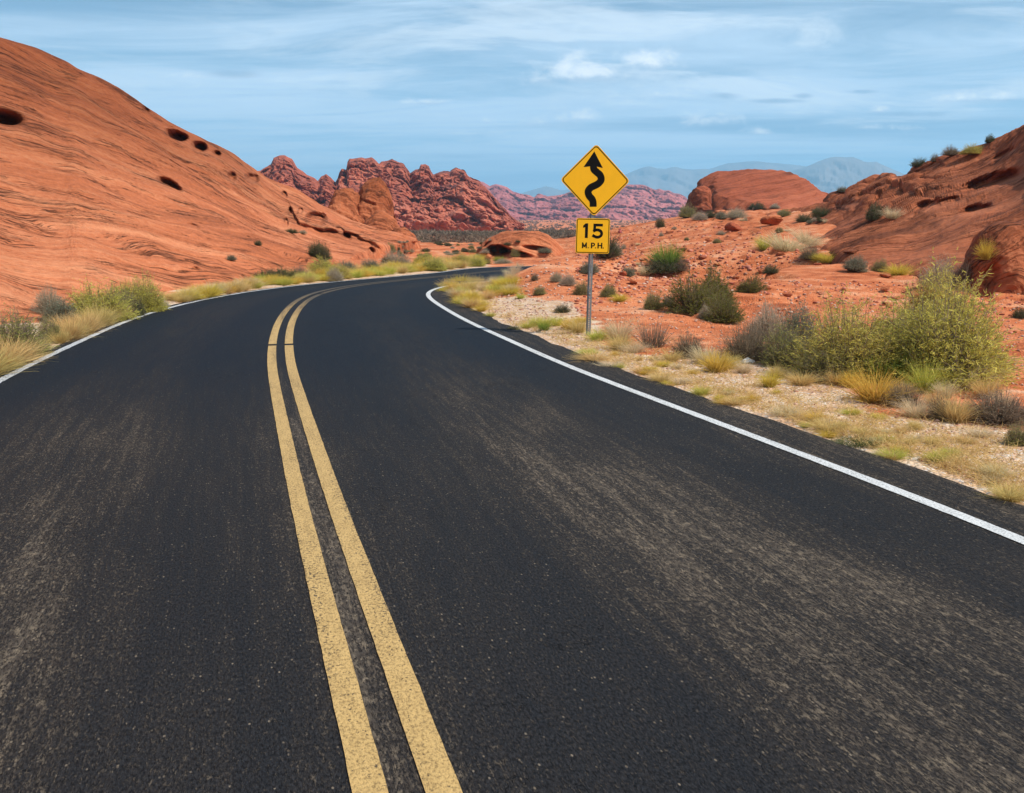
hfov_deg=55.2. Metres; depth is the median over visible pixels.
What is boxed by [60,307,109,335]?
grass tuft
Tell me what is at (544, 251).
shrub
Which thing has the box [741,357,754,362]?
rock
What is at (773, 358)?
shrub
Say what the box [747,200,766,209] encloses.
shrub
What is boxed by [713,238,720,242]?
shrub
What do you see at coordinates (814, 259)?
grass tuft
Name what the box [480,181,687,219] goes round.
rocky ridge
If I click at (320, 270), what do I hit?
grass tuft
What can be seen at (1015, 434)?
shrub
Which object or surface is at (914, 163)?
shrub
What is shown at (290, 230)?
shrub
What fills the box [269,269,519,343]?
line
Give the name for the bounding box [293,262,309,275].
shrub
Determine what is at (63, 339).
grass tuft
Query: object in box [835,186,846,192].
shrub
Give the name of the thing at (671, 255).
shrub
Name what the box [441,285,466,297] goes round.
grass tuft
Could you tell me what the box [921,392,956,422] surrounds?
shrub
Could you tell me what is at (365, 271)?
grass tuft
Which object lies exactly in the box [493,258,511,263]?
shrub
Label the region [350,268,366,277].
grass tuft
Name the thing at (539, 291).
shrub
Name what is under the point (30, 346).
grass tuft
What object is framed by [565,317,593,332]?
grass tuft
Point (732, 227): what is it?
boulder
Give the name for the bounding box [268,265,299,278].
shrub
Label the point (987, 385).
grass tuft
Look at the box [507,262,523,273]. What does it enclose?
grass tuft
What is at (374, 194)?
rock dome
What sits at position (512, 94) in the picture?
sky
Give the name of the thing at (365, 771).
line
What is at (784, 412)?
grass tuft
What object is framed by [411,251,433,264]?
shrub
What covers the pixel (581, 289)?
shrub
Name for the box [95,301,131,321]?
grass tuft
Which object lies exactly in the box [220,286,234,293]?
grass tuft
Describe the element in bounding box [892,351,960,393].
grass tuft
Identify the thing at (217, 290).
grass tuft
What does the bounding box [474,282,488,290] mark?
grass tuft
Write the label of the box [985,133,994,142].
shrub
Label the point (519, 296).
grass tuft
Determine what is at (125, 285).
shrub
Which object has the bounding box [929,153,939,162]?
shrub
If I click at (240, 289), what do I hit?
grass tuft
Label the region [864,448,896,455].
grass tuft
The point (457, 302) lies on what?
grass tuft
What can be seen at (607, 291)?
shrub
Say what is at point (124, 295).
shrub
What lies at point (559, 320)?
grass tuft
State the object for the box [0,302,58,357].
shrub
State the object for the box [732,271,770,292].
shrub
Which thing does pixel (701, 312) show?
shrub
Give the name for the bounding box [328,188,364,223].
rock dome
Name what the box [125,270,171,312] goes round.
shrub
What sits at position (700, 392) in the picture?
grass tuft
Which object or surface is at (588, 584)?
road
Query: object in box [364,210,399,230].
rock dome
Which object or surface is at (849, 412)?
grass tuft
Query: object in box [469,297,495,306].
grass tuft
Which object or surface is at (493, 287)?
grass tuft
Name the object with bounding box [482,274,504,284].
grass tuft
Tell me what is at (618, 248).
shrub
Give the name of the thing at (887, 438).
grass tuft
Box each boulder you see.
[612,271,626,275]
[628,279,636,284]
[689,186,711,209]
[723,222,741,231]
[760,215,782,224]
[782,293,792,296]
[843,247,857,253]
[879,274,890,277]
[881,286,889,290]
[958,221,1023,296]
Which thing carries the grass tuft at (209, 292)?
on the ground
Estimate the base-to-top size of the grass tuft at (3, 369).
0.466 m
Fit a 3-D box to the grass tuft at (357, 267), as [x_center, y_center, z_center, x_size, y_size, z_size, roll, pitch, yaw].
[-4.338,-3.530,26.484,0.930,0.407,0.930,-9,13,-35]
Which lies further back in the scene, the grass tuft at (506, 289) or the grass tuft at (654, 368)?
the grass tuft at (506, 289)
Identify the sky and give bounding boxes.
[0,0,1023,193]
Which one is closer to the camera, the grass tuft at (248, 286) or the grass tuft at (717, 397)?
the grass tuft at (717, 397)
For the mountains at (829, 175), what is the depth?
5756.18 m
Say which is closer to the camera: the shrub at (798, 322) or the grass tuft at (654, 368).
the grass tuft at (654, 368)
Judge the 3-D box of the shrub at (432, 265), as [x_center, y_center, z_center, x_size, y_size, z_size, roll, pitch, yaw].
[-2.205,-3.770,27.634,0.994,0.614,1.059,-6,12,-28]
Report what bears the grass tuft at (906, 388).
on the ground
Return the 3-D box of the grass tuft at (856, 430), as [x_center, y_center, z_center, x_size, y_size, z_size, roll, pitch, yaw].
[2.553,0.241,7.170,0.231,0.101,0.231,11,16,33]
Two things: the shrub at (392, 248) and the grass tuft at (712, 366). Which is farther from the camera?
the shrub at (392, 248)
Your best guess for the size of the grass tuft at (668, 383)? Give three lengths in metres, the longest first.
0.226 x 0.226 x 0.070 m
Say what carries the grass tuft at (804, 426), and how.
on the ground
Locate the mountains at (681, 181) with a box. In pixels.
[521,161,805,198]
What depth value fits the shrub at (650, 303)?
16.15 m
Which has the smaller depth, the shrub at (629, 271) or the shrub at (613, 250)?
the shrub at (629, 271)
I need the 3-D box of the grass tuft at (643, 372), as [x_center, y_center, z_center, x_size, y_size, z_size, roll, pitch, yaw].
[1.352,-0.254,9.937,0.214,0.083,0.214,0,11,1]
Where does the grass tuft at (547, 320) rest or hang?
on the ground
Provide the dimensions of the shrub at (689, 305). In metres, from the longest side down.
1.389 x 1.294 x 0.837 m
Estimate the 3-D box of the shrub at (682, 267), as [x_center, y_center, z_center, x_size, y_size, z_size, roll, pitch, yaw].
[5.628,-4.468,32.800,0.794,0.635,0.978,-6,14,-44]
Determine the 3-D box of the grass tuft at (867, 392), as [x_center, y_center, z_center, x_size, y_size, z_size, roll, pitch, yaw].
[3.112,-0.125,8.386,0.718,0.442,0.718,-9,14,-26]
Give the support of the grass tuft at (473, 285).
on the ground
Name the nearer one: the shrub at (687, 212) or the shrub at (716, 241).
the shrub at (716, 241)
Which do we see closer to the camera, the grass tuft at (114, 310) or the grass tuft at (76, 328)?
the grass tuft at (76, 328)
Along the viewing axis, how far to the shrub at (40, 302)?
14.75 m
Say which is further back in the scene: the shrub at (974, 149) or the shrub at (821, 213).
the shrub at (821, 213)
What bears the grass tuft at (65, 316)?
on the ground
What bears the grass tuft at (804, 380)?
on the ground
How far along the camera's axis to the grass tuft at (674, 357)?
10.68 m
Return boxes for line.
[0,266,511,382]
[267,346,388,792]
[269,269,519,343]
[285,294,321,343]
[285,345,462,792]
[320,270,508,293]
[426,281,1023,543]
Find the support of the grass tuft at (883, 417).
on the ground
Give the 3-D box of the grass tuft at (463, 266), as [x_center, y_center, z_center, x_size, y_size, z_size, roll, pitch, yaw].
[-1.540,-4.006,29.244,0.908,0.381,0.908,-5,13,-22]
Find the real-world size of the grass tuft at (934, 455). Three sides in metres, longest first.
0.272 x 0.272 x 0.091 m
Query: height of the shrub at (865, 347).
1.076 m
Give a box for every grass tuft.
[0,332,54,365]
[0,333,52,362]
[0,341,42,377]
[0,350,30,369]
[15,336,54,358]
[36,334,58,352]
[40,310,86,330]
[40,328,81,343]
[42,313,92,341]
[55,319,97,336]
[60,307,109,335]
[71,299,121,320]
[74,296,125,327]
[74,309,114,329]
[94,307,125,324]
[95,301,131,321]
[162,288,184,299]
[165,292,200,301]
[167,286,206,300]
[171,293,193,301]
[172,289,208,300]
[176,287,197,293]
[190,283,226,297]
[200,281,227,295]
[203,279,229,290]
[206,280,231,293]
[218,282,242,293]
[219,279,252,292]
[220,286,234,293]
[227,278,252,289]
[233,276,260,281]
[243,280,255,290]
[246,280,270,288]
[253,275,279,284]
[273,275,301,285]
[274,279,292,284]
[289,276,304,283]
[294,270,322,280]
[295,271,320,282]
[314,266,328,275]
[314,272,339,281]
[341,259,361,269]
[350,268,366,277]
[357,269,375,276]
[369,269,389,275]
[382,260,401,267]
[382,266,399,273]
[391,263,419,271]
[397,262,412,273]
[400,266,423,271]
[412,265,426,271]
[433,277,456,284]
[438,278,471,290]
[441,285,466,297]
[443,259,462,268]
[443,286,468,296]
[446,259,469,267]
[446,295,475,302]
[447,259,472,267]
[450,271,467,280]
[452,296,469,303]
[453,289,482,299]
[454,279,471,291]
[457,293,486,308]
[460,289,483,300]
[462,278,480,290]
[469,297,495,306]
[471,277,489,285]
[471,305,493,311]
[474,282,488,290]
[477,281,506,292]
[477,288,498,299]
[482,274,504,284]
[485,311,496,316]
[487,278,519,286]
[494,283,524,295]
[495,276,521,286]
[499,279,523,291]
[500,267,518,277]
[503,272,520,280]
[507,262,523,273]
[515,293,528,298]
[516,320,533,327]
[523,315,546,325]
[531,316,555,325]
[547,314,588,329]
[551,315,566,325]
[562,349,622,362]
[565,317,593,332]
[570,347,601,354]
[572,315,593,321]
[578,326,617,340]
[589,357,631,366]
[591,314,651,339]
[593,328,644,350]
[608,290,630,301]
[609,337,653,353]
[611,363,627,367]
[622,366,662,375]
[634,263,652,275]
[638,370,653,374]
[639,366,659,370]
[643,371,683,382]
[655,348,690,361]
[655,361,676,366]
[659,378,675,385]
[665,376,693,384]
[666,361,686,368]
[681,336,733,364]
[681,385,714,395]
[683,369,700,374]
[692,346,746,372]
[704,394,758,407]
[712,392,727,400]
[716,352,750,368]
[729,359,762,373]
[746,230,819,251]
[747,394,760,401]
[750,234,771,249]
[753,368,783,387]
[754,362,797,379]
[758,402,817,418]
[778,367,832,387]
[783,225,828,245]
[795,416,853,434]
[797,422,810,428]
[802,410,828,420]
[808,252,827,261]
[808,370,833,382]
[812,427,847,438]
[816,250,833,262]
[819,368,851,384]
[822,360,924,407]
[828,369,870,387]
[834,407,864,414]
[849,424,872,435]
[864,412,889,419]
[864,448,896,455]
[865,435,890,443]
[870,444,922,462]
[871,434,901,442]
[874,261,919,275]
[876,203,908,218]
[876,450,902,460]
[882,391,938,417]
[889,379,926,395]
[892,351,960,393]
[892,424,913,433]
[901,416,929,431]
[901,432,928,441]
[901,437,921,444]
[910,388,955,406]
[915,448,952,461]
[916,390,989,425]
[918,434,945,445]
[924,377,970,397]
[934,445,964,455]
[947,432,988,444]
[952,423,1001,437]
[958,373,1019,398]
[966,458,1023,480]
[970,481,1023,503]
[972,237,999,260]
[976,471,1003,484]
[979,387,1023,406]
[979,460,1009,472]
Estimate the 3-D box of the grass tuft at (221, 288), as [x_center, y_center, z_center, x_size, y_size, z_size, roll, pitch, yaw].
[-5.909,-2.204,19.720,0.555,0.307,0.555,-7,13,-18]
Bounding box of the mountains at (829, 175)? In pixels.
[791,157,904,192]
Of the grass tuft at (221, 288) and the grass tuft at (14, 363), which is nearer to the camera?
the grass tuft at (14, 363)
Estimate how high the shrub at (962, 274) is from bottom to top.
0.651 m
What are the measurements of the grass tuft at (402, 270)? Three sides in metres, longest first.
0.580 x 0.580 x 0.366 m
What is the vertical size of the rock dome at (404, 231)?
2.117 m
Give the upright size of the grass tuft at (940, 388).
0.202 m
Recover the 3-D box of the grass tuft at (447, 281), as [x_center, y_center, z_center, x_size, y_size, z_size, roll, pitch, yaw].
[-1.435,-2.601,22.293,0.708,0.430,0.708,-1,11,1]
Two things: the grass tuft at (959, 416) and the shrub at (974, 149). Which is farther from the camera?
the shrub at (974, 149)
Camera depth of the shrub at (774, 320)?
12.41 m
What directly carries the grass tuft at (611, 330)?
on the ground
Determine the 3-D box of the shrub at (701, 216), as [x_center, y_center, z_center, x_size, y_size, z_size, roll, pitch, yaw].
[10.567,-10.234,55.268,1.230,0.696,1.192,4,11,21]
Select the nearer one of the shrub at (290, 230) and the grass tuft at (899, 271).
the grass tuft at (899, 271)
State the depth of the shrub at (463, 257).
31.06 m
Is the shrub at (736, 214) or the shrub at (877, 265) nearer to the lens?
the shrub at (877, 265)
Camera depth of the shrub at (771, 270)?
24.62 m
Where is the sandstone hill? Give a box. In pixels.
[0,37,417,324]
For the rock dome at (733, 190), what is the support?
on the ground
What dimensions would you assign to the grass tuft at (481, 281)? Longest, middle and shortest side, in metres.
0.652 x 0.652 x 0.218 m
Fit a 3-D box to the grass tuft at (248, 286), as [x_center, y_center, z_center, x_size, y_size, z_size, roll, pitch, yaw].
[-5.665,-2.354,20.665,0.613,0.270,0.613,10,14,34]
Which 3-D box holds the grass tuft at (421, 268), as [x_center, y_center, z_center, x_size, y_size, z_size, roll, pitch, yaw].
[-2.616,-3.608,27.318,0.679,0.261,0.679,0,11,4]
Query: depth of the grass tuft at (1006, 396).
8.21 m
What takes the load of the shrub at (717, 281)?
on the ground
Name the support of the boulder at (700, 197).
on the rock dome at (733, 190)
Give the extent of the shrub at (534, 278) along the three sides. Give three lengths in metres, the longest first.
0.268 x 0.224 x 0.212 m
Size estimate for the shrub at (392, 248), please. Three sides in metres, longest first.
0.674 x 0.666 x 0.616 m
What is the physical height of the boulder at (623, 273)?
0.234 m
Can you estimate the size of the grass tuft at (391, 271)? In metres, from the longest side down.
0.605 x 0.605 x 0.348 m
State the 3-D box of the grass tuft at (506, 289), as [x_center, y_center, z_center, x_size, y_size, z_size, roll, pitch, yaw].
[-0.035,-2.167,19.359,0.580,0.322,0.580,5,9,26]
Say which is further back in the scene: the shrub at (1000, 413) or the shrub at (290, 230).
the shrub at (290, 230)
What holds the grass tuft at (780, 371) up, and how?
on the ground
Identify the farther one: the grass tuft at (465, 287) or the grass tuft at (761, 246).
the grass tuft at (761, 246)
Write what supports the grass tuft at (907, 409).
on the ground
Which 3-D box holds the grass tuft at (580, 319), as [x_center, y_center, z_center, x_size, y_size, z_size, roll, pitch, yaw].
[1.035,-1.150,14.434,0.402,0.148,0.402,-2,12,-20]
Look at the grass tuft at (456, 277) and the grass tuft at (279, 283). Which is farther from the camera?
the grass tuft at (456, 277)
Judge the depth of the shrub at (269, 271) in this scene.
22.82 m
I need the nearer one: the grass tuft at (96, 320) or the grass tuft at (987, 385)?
the grass tuft at (987, 385)
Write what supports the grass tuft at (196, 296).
on the ground
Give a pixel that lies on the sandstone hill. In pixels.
(100, 178)
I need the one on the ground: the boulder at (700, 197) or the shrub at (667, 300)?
the shrub at (667, 300)
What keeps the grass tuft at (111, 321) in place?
on the ground
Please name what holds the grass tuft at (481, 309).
on the ground
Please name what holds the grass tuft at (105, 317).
on the ground
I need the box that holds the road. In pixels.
[0,266,1023,792]
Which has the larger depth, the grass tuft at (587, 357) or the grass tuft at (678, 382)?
the grass tuft at (587, 357)
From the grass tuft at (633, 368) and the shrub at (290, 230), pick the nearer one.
the grass tuft at (633, 368)
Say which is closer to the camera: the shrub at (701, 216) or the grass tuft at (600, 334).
the grass tuft at (600, 334)
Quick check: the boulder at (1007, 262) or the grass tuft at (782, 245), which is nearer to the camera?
the boulder at (1007, 262)
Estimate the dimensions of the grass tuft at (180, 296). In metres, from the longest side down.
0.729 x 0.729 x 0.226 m
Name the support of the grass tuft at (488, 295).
on the ground
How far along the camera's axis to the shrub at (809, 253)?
31.48 m
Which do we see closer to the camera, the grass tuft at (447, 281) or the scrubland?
the grass tuft at (447, 281)
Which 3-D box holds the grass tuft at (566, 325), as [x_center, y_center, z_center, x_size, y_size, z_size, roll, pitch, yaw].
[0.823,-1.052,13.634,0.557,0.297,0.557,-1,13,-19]
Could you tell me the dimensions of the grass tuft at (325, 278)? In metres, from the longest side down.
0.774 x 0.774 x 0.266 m
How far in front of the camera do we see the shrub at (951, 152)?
38.16 m
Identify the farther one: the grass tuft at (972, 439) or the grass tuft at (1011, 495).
the grass tuft at (972, 439)
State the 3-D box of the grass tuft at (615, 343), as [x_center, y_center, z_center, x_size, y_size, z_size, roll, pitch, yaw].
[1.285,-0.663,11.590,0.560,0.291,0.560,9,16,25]
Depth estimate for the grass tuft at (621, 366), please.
10.37 m
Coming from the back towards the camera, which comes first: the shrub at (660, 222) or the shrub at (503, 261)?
the shrub at (660, 222)
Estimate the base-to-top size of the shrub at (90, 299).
0.872 m
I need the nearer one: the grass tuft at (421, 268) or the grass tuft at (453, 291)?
the grass tuft at (453, 291)
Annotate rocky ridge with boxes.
[258,155,523,230]
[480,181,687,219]
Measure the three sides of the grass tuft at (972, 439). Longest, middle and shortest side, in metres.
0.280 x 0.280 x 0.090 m
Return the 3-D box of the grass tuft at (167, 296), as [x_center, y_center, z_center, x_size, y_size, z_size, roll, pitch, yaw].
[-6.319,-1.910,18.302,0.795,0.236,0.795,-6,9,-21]
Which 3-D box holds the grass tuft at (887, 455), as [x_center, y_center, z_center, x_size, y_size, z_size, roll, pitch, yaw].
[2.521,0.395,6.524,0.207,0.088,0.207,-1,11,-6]
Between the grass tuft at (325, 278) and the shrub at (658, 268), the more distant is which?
the shrub at (658, 268)
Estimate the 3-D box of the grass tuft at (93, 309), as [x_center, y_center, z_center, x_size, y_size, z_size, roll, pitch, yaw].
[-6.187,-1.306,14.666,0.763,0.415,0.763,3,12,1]
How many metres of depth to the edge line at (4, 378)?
12.66 m
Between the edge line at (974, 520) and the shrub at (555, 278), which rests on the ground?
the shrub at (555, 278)
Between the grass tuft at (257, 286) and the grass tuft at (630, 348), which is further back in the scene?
the grass tuft at (257, 286)
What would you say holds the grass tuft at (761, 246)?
on the ground
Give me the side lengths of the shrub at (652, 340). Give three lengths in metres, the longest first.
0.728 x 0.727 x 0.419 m
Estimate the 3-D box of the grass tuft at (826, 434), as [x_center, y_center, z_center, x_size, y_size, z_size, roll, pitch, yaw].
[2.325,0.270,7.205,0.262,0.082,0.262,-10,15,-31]
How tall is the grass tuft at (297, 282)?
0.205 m
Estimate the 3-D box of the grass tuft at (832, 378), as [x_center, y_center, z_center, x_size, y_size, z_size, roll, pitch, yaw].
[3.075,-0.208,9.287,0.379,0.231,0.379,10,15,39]
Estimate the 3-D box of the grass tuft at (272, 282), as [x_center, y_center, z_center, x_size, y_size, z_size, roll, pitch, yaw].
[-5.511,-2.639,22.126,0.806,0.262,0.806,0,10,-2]
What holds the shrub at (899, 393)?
on the ground
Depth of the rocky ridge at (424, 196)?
285.61 m
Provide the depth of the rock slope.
32.73 m
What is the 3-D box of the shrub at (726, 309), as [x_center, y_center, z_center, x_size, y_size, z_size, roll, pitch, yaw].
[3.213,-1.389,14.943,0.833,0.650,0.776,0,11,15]
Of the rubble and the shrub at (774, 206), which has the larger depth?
the shrub at (774, 206)
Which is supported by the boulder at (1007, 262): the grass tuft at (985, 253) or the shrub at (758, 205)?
the grass tuft at (985, 253)
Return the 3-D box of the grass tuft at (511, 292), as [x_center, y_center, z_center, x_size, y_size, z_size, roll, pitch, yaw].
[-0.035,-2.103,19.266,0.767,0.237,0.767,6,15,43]
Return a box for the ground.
[2,208,1023,504]
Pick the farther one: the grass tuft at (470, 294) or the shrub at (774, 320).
the grass tuft at (470, 294)
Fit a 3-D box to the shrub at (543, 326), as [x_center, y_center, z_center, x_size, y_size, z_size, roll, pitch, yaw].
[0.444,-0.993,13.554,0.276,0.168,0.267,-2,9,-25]
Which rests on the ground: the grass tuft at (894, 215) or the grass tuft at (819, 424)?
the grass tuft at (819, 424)
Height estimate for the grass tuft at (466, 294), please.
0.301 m
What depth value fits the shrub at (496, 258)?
43.06 m
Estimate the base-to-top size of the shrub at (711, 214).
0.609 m
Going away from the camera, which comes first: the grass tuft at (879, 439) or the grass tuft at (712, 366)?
the grass tuft at (879, 439)
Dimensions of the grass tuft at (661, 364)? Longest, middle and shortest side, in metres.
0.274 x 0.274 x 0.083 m
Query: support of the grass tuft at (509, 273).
on the ground
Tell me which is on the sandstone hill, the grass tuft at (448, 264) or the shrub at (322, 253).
the shrub at (322, 253)
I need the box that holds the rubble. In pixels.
[574,220,1023,334]
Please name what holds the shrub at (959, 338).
on the ground
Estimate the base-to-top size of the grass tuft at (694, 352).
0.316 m
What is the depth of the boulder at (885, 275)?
23.21 m
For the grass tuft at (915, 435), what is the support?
on the ground
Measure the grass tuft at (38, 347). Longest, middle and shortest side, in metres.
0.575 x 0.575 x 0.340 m
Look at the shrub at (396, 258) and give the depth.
30.24 m
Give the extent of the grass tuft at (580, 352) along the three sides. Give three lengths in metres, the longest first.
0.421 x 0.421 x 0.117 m
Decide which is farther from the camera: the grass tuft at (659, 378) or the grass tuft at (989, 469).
the grass tuft at (659, 378)
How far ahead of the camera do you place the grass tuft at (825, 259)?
31.01 m
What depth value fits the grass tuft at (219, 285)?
19.86 m
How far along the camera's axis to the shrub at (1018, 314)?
15.21 m
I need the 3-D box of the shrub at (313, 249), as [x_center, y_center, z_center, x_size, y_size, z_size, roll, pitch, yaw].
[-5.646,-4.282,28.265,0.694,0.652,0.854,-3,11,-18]
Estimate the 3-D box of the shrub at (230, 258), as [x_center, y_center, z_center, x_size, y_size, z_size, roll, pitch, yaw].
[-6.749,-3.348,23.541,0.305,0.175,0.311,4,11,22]
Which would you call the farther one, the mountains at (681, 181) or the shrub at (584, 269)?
the mountains at (681, 181)
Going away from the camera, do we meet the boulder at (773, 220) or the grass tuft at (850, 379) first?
the grass tuft at (850, 379)
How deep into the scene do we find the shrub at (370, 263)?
27.30 m
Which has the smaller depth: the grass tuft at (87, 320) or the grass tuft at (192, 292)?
the grass tuft at (87, 320)
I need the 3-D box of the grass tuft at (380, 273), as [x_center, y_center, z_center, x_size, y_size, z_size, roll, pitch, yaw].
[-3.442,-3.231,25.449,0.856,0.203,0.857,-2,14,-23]
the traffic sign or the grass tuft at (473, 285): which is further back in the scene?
the grass tuft at (473, 285)
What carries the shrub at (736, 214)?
on the ground
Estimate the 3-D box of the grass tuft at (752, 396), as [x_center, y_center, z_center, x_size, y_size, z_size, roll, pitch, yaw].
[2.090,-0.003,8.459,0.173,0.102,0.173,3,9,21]
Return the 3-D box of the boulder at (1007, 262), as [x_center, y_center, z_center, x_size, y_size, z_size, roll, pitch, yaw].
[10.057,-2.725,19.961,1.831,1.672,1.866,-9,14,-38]
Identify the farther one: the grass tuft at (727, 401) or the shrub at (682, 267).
the shrub at (682, 267)
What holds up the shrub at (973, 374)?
on the ground
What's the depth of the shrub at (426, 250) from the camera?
53.45 m
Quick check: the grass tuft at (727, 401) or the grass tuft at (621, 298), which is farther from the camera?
the grass tuft at (621, 298)
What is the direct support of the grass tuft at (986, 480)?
on the ground
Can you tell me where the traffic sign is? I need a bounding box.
[562,145,628,333]
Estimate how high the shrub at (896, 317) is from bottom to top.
0.966 m
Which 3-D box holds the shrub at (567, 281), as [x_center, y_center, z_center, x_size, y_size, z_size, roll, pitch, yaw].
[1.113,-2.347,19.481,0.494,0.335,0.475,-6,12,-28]
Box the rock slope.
[766,125,1023,300]
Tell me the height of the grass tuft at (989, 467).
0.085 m
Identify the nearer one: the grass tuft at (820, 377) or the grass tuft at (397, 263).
the grass tuft at (820, 377)
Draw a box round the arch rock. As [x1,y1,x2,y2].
[476,231,563,259]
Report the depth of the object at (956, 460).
7.50 m
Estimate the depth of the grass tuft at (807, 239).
34.40 m
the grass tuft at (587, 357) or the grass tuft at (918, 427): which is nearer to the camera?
the grass tuft at (918, 427)
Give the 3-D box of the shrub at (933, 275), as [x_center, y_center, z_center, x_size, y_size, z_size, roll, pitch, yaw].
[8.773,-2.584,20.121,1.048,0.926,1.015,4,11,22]
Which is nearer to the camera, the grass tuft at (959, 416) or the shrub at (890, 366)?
the grass tuft at (959, 416)
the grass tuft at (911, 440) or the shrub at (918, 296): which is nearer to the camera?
the grass tuft at (911, 440)
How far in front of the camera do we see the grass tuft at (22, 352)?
10.39 m
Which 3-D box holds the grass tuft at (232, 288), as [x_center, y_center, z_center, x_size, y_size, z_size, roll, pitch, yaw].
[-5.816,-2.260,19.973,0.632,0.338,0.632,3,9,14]
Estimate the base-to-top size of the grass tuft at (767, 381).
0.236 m
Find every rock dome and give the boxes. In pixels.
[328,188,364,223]
[357,177,396,222]
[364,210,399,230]
[392,227,420,248]
[685,169,828,213]
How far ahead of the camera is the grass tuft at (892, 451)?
6.54 m
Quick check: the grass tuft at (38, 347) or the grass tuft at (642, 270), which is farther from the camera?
the grass tuft at (642, 270)
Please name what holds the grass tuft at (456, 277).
on the ground
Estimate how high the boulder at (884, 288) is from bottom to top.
0.122 m
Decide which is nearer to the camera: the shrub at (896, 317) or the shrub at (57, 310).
the shrub at (896, 317)
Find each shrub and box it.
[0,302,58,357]
[30,283,63,314]
[34,296,80,322]
[35,312,62,342]
[62,274,141,321]
[102,279,145,309]
[106,278,146,296]
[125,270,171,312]
[129,295,150,315]
[226,255,236,260]
[253,265,279,277]
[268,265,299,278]
[285,228,299,233]
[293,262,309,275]
[305,253,336,272]
[306,240,325,256]
[315,242,332,260]
[324,267,343,281]
[325,259,354,278]
[338,259,356,270]
[360,257,381,268]
[379,248,412,264]
[388,241,396,252]
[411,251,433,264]
[418,254,448,270]
[421,248,430,251]
[449,250,471,264]
[467,248,476,252]
[468,254,486,266]
[491,255,506,260]
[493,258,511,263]
[508,324,521,328]
[509,247,520,256]
[530,273,538,280]
[532,286,546,295]
[536,247,553,253]
[536,321,553,330]
[549,271,562,282]
[554,302,572,312]
[557,272,577,285]
[570,279,589,294]
[576,262,601,273]
[594,232,623,257]
[599,283,618,296]
[613,241,622,255]
[621,264,637,276]
[625,313,680,347]
[643,253,681,273]
[643,287,668,309]
[644,241,696,266]
[654,216,665,227]
[654,266,729,315]
[661,295,675,303]
[669,328,706,358]
[674,255,690,270]
[678,202,696,217]
[689,210,708,220]
[692,260,740,304]
[698,302,711,318]
[699,287,747,324]
[704,210,715,217]
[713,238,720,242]
[714,211,726,218]
[714,316,784,361]
[723,208,749,218]
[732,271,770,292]
[744,292,791,341]
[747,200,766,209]
[750,316,810,367]
[762,263,778,273]
[769,204,780,208]
[773,227,782,231]
[773,297,820,352]
[775,209,790,216]
[775,281,918,383]
[786,336,866,383]
[794,213,811,221]
[795,244,819,259]
[809,204,831,217]
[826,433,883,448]
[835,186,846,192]
[838,254,871,272]
[841,350,914,383]
[864,198,884,220]
[864,286,948,361]
[870,256,888,271]
[871,378,925,407]
[872,246,1023,394]
[892,255,977,322]
[909,158,929,166]
[914,253,964,288]
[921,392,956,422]
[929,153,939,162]
[937,145,959,155]
[941,358,1012,387]
[952,258,975,283]
[958,143,983,154]
[959,384,1023,429]
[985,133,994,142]
[1001,417,1023,446]
[1011,306,1023,318]
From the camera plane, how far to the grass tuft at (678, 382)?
9.35 m
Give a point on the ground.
(802, 272)
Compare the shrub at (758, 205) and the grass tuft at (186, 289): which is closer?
the grass tuft at (186, 289)
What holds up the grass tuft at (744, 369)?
on the ground
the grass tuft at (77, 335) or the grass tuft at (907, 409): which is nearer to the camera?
the grass tuft at (907, 409)
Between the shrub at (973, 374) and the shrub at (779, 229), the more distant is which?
the shrub at (779, 229)
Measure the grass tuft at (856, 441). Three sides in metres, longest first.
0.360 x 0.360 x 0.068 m
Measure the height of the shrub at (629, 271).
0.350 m
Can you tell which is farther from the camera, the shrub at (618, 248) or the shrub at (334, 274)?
the shrub at (618, 248)
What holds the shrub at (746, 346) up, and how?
on the ground
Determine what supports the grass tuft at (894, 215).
on the rock slope
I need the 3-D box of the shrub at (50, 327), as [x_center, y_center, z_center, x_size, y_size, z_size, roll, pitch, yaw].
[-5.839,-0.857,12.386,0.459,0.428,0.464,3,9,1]
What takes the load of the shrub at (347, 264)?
on the ground
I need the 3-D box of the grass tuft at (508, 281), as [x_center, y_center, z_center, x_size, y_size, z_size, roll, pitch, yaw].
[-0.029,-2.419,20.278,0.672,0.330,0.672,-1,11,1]
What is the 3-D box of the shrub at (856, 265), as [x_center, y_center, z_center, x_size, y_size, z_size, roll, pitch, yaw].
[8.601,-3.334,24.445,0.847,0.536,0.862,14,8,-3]
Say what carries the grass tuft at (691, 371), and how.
on the ground
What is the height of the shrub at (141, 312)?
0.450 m
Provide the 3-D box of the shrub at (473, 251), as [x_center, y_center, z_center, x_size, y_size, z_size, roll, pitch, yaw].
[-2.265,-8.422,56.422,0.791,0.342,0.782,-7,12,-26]
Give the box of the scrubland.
[408,207,753,242]
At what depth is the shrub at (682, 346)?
10.96 m
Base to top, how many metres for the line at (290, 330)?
0.001 m
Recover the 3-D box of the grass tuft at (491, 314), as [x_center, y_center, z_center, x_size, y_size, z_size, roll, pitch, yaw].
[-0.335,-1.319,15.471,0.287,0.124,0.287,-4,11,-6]
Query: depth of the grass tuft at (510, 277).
20.67 m

